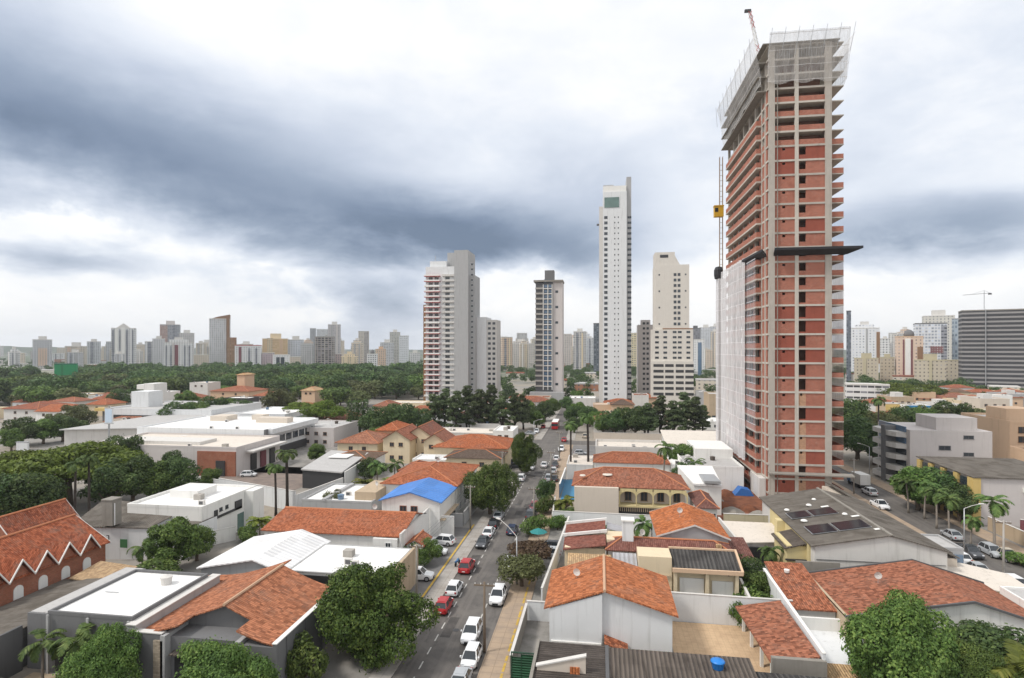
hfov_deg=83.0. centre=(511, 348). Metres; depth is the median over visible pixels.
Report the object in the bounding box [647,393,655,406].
house
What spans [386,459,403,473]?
coconut palm
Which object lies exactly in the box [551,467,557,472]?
hatchback
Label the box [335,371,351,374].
park tree
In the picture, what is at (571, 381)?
greenery
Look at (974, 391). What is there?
house
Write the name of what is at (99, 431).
warehouse
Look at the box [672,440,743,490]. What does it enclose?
modern house
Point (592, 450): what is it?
paved square
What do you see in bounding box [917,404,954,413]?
broadleaf tree
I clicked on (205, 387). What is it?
villa
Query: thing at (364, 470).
broadleaf tree
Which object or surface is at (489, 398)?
casuarina tree
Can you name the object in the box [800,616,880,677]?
courtyard
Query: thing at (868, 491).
sport utility car
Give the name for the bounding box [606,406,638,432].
broadleaf tree
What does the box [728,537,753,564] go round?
tiled house
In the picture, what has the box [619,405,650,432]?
broadleaf tree
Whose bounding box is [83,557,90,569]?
arched window
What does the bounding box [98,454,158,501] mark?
broadleaf tree
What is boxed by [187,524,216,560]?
broadleaf tree
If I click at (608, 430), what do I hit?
house
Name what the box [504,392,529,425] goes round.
casuarina tree
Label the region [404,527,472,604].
forecourt
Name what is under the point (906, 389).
umbrella tree
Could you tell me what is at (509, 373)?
house
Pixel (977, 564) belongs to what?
sedan
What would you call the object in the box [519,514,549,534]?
shrub
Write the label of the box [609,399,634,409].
house
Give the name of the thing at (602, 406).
building
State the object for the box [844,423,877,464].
broadleaf tree
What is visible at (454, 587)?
hatchback
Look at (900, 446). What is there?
apartment block
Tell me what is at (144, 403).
commercial building
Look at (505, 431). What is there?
villa
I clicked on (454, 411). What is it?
casuarina tree
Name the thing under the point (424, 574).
sport utility car
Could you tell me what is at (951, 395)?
house
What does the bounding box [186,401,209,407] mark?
broadleaf tree
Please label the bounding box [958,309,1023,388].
office building
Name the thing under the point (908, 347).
high-rise building
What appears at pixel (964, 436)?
window
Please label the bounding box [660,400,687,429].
casuarina tree
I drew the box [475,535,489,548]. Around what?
sedan
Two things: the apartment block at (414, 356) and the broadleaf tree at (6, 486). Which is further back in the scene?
the apartment block at (414, 356)
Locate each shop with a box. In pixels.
[876,402,905,411]
[895,402,931,409]
[947,562,1023,592]
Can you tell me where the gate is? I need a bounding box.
[511,651,533,677]
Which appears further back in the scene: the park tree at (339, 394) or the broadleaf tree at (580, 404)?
the park tree at (339, 394)
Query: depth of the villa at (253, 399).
322.31 m
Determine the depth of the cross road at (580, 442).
201.81 m
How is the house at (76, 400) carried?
on the ground
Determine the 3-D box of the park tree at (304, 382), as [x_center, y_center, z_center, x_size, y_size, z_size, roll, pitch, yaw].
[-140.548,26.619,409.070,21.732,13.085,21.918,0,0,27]
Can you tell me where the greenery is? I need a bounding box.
[0,358,1023,398]
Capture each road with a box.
[391,408,571,677]
[564,440,595,444]
[832,466,1023,577]
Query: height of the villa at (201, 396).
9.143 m
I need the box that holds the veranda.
[735,600,826,677]
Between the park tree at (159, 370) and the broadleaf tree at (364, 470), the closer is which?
the broadleaf tree at (364, 470)
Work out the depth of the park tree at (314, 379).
389.48 m
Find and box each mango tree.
[313,561,440,674]
[510,431,542,472]
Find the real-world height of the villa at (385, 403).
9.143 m
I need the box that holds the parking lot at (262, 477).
[220,466,302,489]
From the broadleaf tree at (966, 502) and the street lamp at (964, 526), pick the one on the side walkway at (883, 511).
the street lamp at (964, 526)
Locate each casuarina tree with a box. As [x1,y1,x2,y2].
[422,393,445,425]
[435,388,450,426]
[445,391,468,426]
[460,385,483,427]
[466,388,492,425]
[482,385,498,422]
[489,391,515,425]
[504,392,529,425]
[518,393,531,428]
[642,402,658,432]
[652,395,668,432]
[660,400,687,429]
[667,391,696,426]
[683,396,708,430]
[696,404,711,430]
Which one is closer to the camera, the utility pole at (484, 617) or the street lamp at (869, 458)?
the utility pole at (484, 617)
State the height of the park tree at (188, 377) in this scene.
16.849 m
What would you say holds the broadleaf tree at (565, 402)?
on the ground
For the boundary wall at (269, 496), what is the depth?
120.53 m
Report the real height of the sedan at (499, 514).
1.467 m
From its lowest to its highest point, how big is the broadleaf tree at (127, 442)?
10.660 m
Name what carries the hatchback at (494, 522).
on the road at (441, 658)
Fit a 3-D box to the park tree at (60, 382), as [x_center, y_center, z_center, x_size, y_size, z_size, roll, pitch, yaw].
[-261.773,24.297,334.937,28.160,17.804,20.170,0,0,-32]
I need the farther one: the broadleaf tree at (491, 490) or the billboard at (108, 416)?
the billboard at (108, 416)
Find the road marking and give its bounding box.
[413,449,552,677]
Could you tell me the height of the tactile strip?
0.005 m
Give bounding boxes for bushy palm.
[246,516,271,535]
[352,478,373,483]
[553,495,573,510]
[974,639,1023,677]
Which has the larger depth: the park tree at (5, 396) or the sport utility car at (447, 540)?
the park tree at (5, 396)
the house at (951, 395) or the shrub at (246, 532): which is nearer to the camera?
the shrub at (246, 532)
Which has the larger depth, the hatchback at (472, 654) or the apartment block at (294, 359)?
the apartment block at (294, 359)
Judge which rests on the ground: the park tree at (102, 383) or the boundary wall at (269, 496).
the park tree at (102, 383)
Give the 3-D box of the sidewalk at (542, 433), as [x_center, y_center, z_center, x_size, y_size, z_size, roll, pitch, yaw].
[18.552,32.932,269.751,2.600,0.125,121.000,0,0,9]
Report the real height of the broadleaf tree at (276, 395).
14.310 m
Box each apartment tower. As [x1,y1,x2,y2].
[423,250,479,402]
[477,317,500,398]
[530,270,563,400]
[597,177,630,402]
[637,320,652,393]
[651,252,693,408]
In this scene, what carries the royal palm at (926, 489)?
on the side road at (898, 509)
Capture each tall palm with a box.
[64,458,84,510]
[78,453,100,510]
[265,463,284,515]
[275,449,298,505]
[563,421,578,461]
[578,413,596,461]
[871,396,886,422]
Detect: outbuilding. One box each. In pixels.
[567,553,610,564]
[613,552,636,565]
[755,671,824,677]
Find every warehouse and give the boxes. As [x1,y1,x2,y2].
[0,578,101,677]
[59,411,239,445]
[81,501,216,559]
[196,529,330,574]
[660,430,715,454]
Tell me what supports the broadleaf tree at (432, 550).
on the forecourt
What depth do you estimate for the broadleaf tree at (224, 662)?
50.18 m
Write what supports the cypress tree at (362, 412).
on the ground
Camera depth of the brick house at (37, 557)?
75.64 m
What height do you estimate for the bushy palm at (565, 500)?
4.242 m
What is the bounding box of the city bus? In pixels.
[551,419,559,428]
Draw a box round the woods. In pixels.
[0,361,422,380]
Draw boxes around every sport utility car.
[418,566,433,581]
[431,533,455,546]
[458,558,475,573]
[460,616,482,643]
[488,583,506,605]
[518,473,525,481]
[525,509,536,519]
[534,546,560,557]
[545,473,551,480]
[558,445,564,451]
[861,487,877,495]
[977,541,1001,557]
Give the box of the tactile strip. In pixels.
[500,566,533,677]
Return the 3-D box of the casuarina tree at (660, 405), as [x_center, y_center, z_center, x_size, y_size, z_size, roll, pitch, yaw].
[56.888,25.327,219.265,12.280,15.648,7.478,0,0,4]
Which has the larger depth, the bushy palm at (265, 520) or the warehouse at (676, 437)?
the warehouse at (676, 437)
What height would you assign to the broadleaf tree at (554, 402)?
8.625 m
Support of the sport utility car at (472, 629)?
on the road at (441, 658)
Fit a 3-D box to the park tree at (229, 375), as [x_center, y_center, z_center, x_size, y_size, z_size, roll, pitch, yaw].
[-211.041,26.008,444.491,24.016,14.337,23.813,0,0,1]
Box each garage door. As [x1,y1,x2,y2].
[679,577,703,592]
[712,580,732,594]
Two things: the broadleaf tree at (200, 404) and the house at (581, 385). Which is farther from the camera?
the house at (581, 385)
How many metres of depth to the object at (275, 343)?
980.78 m
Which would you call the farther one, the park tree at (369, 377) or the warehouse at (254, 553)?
the park tree at (369, 377)
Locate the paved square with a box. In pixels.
[572,445,595,454]
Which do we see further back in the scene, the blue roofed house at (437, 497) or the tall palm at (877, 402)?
the tall palm at (877, 402)
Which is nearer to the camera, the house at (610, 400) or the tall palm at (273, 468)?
the tall palm at (273, 468)
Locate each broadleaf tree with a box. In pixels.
[0,416,42,441]
[0,428,25,450]
[0,471,71,514]
[0,473,33,515]
[27,418,63,443]
[27,476,69,505]
[42,415,89,441]
[44,413,68,423]
[52,622,143,677]
[60,402,99,425]
[77,461,143,502]
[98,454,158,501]
[104,388,132,401]
[105,434,143,451]
[134,460,176,496]
[140,455,203,490]
[146,516,203,561]
[156,401,196,415]
[162,450,188,466]
[173,390,199,400]
[174,635,281,677]
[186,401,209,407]
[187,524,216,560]
[198,395,232,404]
[201,467,223,483]
[233,399,252,403]
[260,388,287,406]
[273,391,298,406]
[307,443,326,459]
[322,489,340,499]
[356,457,388,478]
[357,405,401,429]
[380,402,417,423]
[403,537,443,567]
[405,407,432,426]
[460,459,520,513]
[524,400,534,412]
[529,411,545,427]
[530,401,556,420]
[535,479,555,498]
[545,398,560,411]
[558,396,572,408]
[563,405,581,420]
[566,417,582,432]
[570,390,583,395]
[570,401,586,411]
[577,405,601,426]
[589,411,599,425]
[594,413,607,431]
[600,409,626,431]
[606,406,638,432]
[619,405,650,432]
[638,410,659,432]
[671,443,693,459]
[671,461,694,473]
[738,553,765,585]
[743,571,770,597]
[838,586,964,677]
[841,398,875,424]
[844,415,877,459]
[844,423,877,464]
[851,409,890,425]
[876,413,908,421]
[886,405,918,421]
[887,465,945,510]
[899,378,927,387]
[908,467,959,512]
[911,406,938,413]
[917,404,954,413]
[932,400,974,414]
[937,484,980,521]
[940,617,1023,676]
[941,637,1023,677]
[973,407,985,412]
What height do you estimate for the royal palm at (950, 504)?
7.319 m
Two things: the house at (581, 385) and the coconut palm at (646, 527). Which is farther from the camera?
the house at (581, 385)
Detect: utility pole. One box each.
[410,544,423,592]
[466,485,474,528]
[474,581,494,652]
[528,487,538,515]
[547,451,554,481]
[849,458,858,493]
[995,520,1011,572]
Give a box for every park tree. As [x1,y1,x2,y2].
[0,367,10,377]
[0,378,18,383]
[0,380,16,392]
[0,381,4,399]
[0,391,11,404]
[5,394,19,402]
[6,371,24,377]
[8,374,40,381]
[9,381,42,393]
[10,384,59,401]
[27,374,64,385]
[29,376,89,399]
[38,373,57,378]
[54,387,87,398]
[59,381,94,391]
[76,372,105,380]
[80,367,114,373]
[86,379,109,385]
[87,382,102,391]
[88,368,125,377]
[91,374,108,380]
[91,386,111,392]
[98,373,127,381]
[105,380,134,390]
[106,384,129,392]
[122,369,162,381]
[127,370,168,380]
[127,376,160,390]
[133,382,148,390]
[134,369,163,373]
[142,376,187,390]
[171,372,208,382]
[177,383,189,392]
[197,375,217,381]
[202,373,222,379]
[214,377,236,385]
[220,373,239,380]
[231,369,246,373]
[252,368,279,375]
[254,372,275,380]
[254,375,259,386]
[255,379,285,390]
[267,373,299,381]
[276,376,297,391]
[284,369,299,374]
[286,373,313,383]
[288,385,308,398]
[292,380,306,385]
[301,378,314,385]
[303,369,323,375]
[308,376,327,386]
[316,371,329,376]
[316,373,348,387]
[318,386,353,404]
[322,368,346,375]
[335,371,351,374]
[341,372,367,380]
[342,380,365,389]
[344,390,370,407]
[347,382,379,402]
[352,369,367,374]
[355,373,378,380]
[366,370,391,375]
[366,379,384,398]
[377,374,388,395]
[378,390,390,397]
[381,376,408,398]
[387,375,412,397]
[390,371,408,374]
[406,374,422,384]
[408,367,422,374]
[409,384,422,391]
[409,387,422,398]
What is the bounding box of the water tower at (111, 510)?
[101,496,122,525]
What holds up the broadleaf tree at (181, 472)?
on the ground
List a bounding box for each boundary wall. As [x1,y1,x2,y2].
[193,476,218,483]
[214,526,235,544]
[219,478,295,508]
[295,477,343,506]
[344,462,362,483]
[399,507,429,547]
[451,513,462,526]
[463,497,477,524]
[509,603,527,674]
[527,600,548,621]
[541,516,569,600]
[552,510,650,529]
[559,467,565,497]
[594,432,661,440]
[671,591,792,625]
[718,517,735,536]
[723,513,767,522]
[739,578,750,596]
[763,568,825,659]
[987,516,1023,545]
[1020,519,1023,530]
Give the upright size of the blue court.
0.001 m
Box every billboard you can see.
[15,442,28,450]
[104,408,113,437]
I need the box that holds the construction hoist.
[713,157,725,441]
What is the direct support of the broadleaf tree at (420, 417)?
on the ground
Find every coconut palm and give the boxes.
[18,628,66,677]
[48,621,96,673]
[126,538,155,562]
[367,460,386,479]
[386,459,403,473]
[633,515,652,536]
[684,458,705,464]
[757,545,783,561]
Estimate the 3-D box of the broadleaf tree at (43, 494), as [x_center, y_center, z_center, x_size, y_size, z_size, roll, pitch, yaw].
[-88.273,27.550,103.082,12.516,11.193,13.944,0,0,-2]
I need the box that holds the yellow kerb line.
[421,524,474,596]
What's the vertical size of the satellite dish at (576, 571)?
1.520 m
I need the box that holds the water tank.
[710,657,724,670]
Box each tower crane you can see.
[744,9,759,53]
[967,290,991,308]
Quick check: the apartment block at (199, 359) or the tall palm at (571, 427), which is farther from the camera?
the apartment block at (199, 359)
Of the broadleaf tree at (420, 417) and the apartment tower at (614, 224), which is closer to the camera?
the broadleaf tree at (420, 417)
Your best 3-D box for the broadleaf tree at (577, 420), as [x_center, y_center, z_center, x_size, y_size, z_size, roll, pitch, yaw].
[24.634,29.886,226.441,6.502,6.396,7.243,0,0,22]
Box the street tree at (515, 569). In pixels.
[496,552,547,586]
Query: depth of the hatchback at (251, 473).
148.37 m
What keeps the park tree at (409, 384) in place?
on the ground
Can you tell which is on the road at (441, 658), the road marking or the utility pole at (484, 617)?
the road marking
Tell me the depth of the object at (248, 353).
819.80 m
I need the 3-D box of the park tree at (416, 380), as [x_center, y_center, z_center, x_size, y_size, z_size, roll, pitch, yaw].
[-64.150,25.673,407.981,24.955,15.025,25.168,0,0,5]
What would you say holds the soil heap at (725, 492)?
on the yard soil
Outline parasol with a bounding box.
[530,528,546,539]
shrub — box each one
[136,556,182,571]
[236,522,259,542]
[284,629,329,677]
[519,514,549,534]
[535,495,555,513]
[547,515,566,529]
[728,593,742,626]
[734,582,772,597]
[999,550,1023,565]
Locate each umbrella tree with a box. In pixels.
[0,440,148,505]
[0,449,50,482]
[77,449,150,473]
[281,401,309,409]
[297,399,346,419]
[876,382,929,395]
[913,383,948,394]
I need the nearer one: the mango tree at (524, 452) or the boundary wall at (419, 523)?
the boundary wall at (419, 523)
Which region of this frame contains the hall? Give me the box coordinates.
[759,481,959,569]
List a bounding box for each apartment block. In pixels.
[18,350,25,362]
[194,354,208,366]
[290,356,300,364]
[335,354,341,363]
[410,350,419,363]
[873,413,991,480]
[877,392,913,402]
[910,387,935,402]
[916,399,963,405]
[916,456,1023,526]
[942,395,965,403]
[960,393,1009,408]
[961,406,1023,457]
[986,389,1023,406]
[1010,446,1023,460]
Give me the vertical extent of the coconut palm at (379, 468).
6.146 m
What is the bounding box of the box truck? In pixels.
[847,471,869,487]
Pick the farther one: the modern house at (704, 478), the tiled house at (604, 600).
the modern house at (704, 478)
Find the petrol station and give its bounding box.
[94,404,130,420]
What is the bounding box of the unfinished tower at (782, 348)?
[716,23,862,498]
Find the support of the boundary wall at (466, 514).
on the ground
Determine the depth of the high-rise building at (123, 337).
861.34 m
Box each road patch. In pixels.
[440,617,458,637]
[471,555,480,562]
[471,567,481,572]
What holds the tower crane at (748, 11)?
on the unfinished tower at (782, 348)
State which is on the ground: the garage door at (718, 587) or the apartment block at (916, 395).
the apartment block at (916, 395)
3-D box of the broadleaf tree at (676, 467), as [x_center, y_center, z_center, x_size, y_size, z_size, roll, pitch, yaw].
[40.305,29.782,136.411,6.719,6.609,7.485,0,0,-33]
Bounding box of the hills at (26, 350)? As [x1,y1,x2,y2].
[4,346,195,354]
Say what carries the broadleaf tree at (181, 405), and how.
on the ground
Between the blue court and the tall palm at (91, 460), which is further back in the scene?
the blue court
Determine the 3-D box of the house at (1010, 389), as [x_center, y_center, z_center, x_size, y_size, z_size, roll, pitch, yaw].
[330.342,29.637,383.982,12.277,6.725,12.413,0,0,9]
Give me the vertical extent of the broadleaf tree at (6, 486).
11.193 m
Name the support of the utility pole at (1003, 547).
on the side walkway at (883, 511)
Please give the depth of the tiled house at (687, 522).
85.48 m
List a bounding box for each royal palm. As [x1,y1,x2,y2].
[654,441,677,470]
[892,476,918,512]
[912,479,942,518]
[923,487,948,528]
[933,493,962,528]
[960,515,985,543]
[972,494,1014,544]
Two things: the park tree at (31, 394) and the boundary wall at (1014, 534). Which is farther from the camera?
the park tree at (31, 394)
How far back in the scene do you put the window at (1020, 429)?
146.41 m
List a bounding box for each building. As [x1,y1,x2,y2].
[0,407,5,418]
[33,369,53,375]
[54,363,77,378]
[71,392,102,397]
[88,394,103,397]
[97,432,286,476]
[112,390,261,417]
[113,417,130,420]
[121,383,179,404]
[137,414,317,451]
[235,406,309,416]
[470,421,500,427]
[518,395,551,398]
[566,454,592,478]
[569,396,595,406]
[593,402,610,411]
[596,439,663,454]
[632,393,648,406]
[695,390,707,405]
[698,417,715,429]
[704,392,715,416]
[845,382,889,401]
[992,394,1012,405]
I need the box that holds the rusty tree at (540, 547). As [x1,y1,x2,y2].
[507,538,552,563]
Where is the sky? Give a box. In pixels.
[0,0,1023,349]
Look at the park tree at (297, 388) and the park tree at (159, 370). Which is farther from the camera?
the park tree at (159, 370)
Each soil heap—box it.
[721,489,735,496]
[721,501,730,508]
[721,506,744,513]
[738,504,758,511]
[749,510,761,513]
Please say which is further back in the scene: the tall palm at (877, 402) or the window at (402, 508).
the tall palm at (877, 402)
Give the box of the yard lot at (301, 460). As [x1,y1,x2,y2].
[256,446,408,476]
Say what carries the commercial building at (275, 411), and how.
on the ground
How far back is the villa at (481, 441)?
158.76 m
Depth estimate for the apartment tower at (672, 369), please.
315.67 m
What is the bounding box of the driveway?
[517,527,564,656]
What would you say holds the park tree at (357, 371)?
on the ground
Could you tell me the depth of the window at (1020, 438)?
146.39 m
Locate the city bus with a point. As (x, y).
(555, 424)
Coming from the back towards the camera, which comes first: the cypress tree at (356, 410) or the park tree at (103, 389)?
the park tree at (103, 389)
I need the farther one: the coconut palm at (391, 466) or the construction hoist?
the construction hoist
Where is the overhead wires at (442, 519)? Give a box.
[411,487,469,543]
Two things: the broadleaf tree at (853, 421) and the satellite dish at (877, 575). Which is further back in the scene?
the broadleaf tree at (853, 421)
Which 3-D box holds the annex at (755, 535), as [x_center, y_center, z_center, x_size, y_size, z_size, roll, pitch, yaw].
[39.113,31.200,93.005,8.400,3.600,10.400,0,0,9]
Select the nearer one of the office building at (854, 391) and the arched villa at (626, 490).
the arched villa at (626, 490)
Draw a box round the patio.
[672,621,769,672]
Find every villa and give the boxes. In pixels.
[1,401,78,421]
[33,404,85,420]
[85,398,127,415]
[180,392,208,400]
[190,381,220,396]
[210,386,267,398]
[224,396,258,401]
[236,372,253,386]
[253,391,282,406]
[300,386,324,402]
[306,420,357,446]
[324,411,359,419]
[335,430,388,450]
[342,450,387,478]
[373,400,400,410]
[375,420,408,433]
[381,423,417,462]
[395,400,429,408]
[398,460,427,470]
[411,420,443,455]
[412,454,446,461]
[422,428,454,453]
[431,434,513,468]
[444,427,494,435]
[444,448,507,476]
[493,425,517,437]
[571,466,690,514]
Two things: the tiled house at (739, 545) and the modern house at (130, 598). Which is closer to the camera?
the modern house at (130, 598)
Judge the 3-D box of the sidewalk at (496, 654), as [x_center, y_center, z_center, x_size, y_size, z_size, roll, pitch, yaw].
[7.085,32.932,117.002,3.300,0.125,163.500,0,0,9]
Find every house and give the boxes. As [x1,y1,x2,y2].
[0,498,80,536]
[0,514,110,606]
[12,398,49,405]
[27,567,220,677]
[51,397,97,405]
[92,395,114,400]
[103,416,141,421]
[127,483,263,531]
[135,559,339,677]
[261,506,424,546]
[378,477,458,536]
[380,461,479,512]
[414,405,444,426]
[452,411,484,427]
[506,372,524,376]
[529,396,548,407]
[544,554,678,651]
[563,517,621,565]
[574,382,598,390]
[578,372,595,377]
[593,451,670,471]
[594,414,622,432]
[603,398,631,402]
[605,536,731,557]
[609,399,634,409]
[637,546,743,594]
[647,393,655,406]
[649,502,730,542]
[667,456,678,472]
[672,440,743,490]
[677,465,721,514]
[688,490,719,517]
[695,378,715,389]
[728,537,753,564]
[764,560,839,617]
[808,559,1023,655]
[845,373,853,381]
[858,398,895,411]
[892,375,913,381]
[918,394,945,398]
[938,384,974,389]
[940,393,964,397]
[947,388,970,394]
[966,389,997,394]
[987,385,1020,388]
[994,388,1023,392]
[998,393,1023,406]
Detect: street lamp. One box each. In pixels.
[496,517,517,583]
[857,443,869,474]
[963,503,983,551]
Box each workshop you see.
[290,544,417,612]
[302,480,385,509]
[529,639,757,677]
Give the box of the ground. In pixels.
[0,353,1023,677]
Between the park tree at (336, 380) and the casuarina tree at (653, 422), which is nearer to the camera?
the casuarina tree at (653, 422)
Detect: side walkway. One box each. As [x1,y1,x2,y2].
[832,481,989,569]
[837,464,1023,553]
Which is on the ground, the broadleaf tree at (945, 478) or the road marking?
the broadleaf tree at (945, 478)
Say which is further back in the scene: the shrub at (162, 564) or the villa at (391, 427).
the villa at (391, 427)
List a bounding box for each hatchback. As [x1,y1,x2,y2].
[239,470,256,476]
[434,596,453,614]
[437,544,447,555]
[445,579,462,595]
[460,641,482,668]
[488,518,499,528]
[506,524,518,534]
[545,540,558,545]
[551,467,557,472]
[552,475,558,481]
[553,455,559,460]
[574,449,586,454]
[964,552,972,561]
[1007,573,1023,583]
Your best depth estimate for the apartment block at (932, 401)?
285.61 m
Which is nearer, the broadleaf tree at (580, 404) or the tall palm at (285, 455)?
the tall palm at (285, 455)
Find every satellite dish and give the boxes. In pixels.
[573,568,579,575]
[874,572,881,578]
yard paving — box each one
[24,672,57,677]
[519,621,548,656]
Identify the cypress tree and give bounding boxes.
[345,400,354,421]
[350,400,358,423]
[356,400,364,432]
[363,399,368,430]
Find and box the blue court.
[561,479,573,498]
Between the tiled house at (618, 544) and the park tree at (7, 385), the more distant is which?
the park tree at (7, 385)
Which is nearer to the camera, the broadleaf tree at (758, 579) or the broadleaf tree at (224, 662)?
the broadleaf tree at (224, 662)
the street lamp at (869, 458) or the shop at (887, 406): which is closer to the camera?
the street lamp at (869, 458)
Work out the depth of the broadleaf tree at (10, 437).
185.03 m
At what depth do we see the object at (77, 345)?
953.54 m
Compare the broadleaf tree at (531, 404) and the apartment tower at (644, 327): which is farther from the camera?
the apartment tower at (644, 327)
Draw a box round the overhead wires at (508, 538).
[480,490,536,580]
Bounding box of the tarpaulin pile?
[733,485,753,495]
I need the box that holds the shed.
[301,450,367,488]
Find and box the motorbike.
[454,557,460,566]
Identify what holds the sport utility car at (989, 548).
on the side road at (898, 509)
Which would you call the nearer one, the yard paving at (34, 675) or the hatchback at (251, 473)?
the yard paving at (34, 675)
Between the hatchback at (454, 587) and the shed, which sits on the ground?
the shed
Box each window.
[13,585,23,600]
[38,575,47,589]
[61,566,69,579]
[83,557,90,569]
[280,426,312,440]
[400,505,406,510]
[410,506,417,511]
[570,667,579,674]
[624,491,631,500]
[641,492,647,501]
[657,493,663,501]
[673,493,679,502]
[939,446,950,449]
[960,475,966,484]
[963,435,973,438]
[963,452,974,456]
[1018,427,1023,432]
[1018,436,1023,442]
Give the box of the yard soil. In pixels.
[717,482,761,520]
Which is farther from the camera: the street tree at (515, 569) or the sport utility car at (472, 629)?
the street tree at (515, 569)
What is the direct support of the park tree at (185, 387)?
on the ground
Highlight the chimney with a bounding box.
[621,517,634,541]
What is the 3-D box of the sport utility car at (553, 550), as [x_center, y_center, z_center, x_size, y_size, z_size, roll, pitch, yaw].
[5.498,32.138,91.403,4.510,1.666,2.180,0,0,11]
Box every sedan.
[451,666,472,677]
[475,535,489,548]
[482,526,495,537]
[493,510,504,519]
[509,462,518,467]
[540,461,547,467]
[551,461,558,467]
[940,529,962,540]
[964,561,988,568]
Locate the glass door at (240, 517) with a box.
[237,512,243,531]
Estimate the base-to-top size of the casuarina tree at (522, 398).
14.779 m
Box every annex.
[405,529,432,565]
[723,521,773,562]
[921,534,963,562]
[999,586,1023,607]
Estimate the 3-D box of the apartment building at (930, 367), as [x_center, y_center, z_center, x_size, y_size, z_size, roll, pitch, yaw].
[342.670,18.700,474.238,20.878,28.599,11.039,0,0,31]
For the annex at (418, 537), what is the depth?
88.61 m
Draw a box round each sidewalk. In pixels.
[368,444,538,677]
[477,444,572,677]
[535,407,561,438]
[566,430,576,439]
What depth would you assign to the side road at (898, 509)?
110.89 m
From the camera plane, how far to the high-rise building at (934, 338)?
558.63 m
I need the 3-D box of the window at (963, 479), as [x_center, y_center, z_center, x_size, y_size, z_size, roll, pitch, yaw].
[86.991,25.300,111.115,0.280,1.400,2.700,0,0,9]
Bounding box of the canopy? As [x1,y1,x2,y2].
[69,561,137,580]

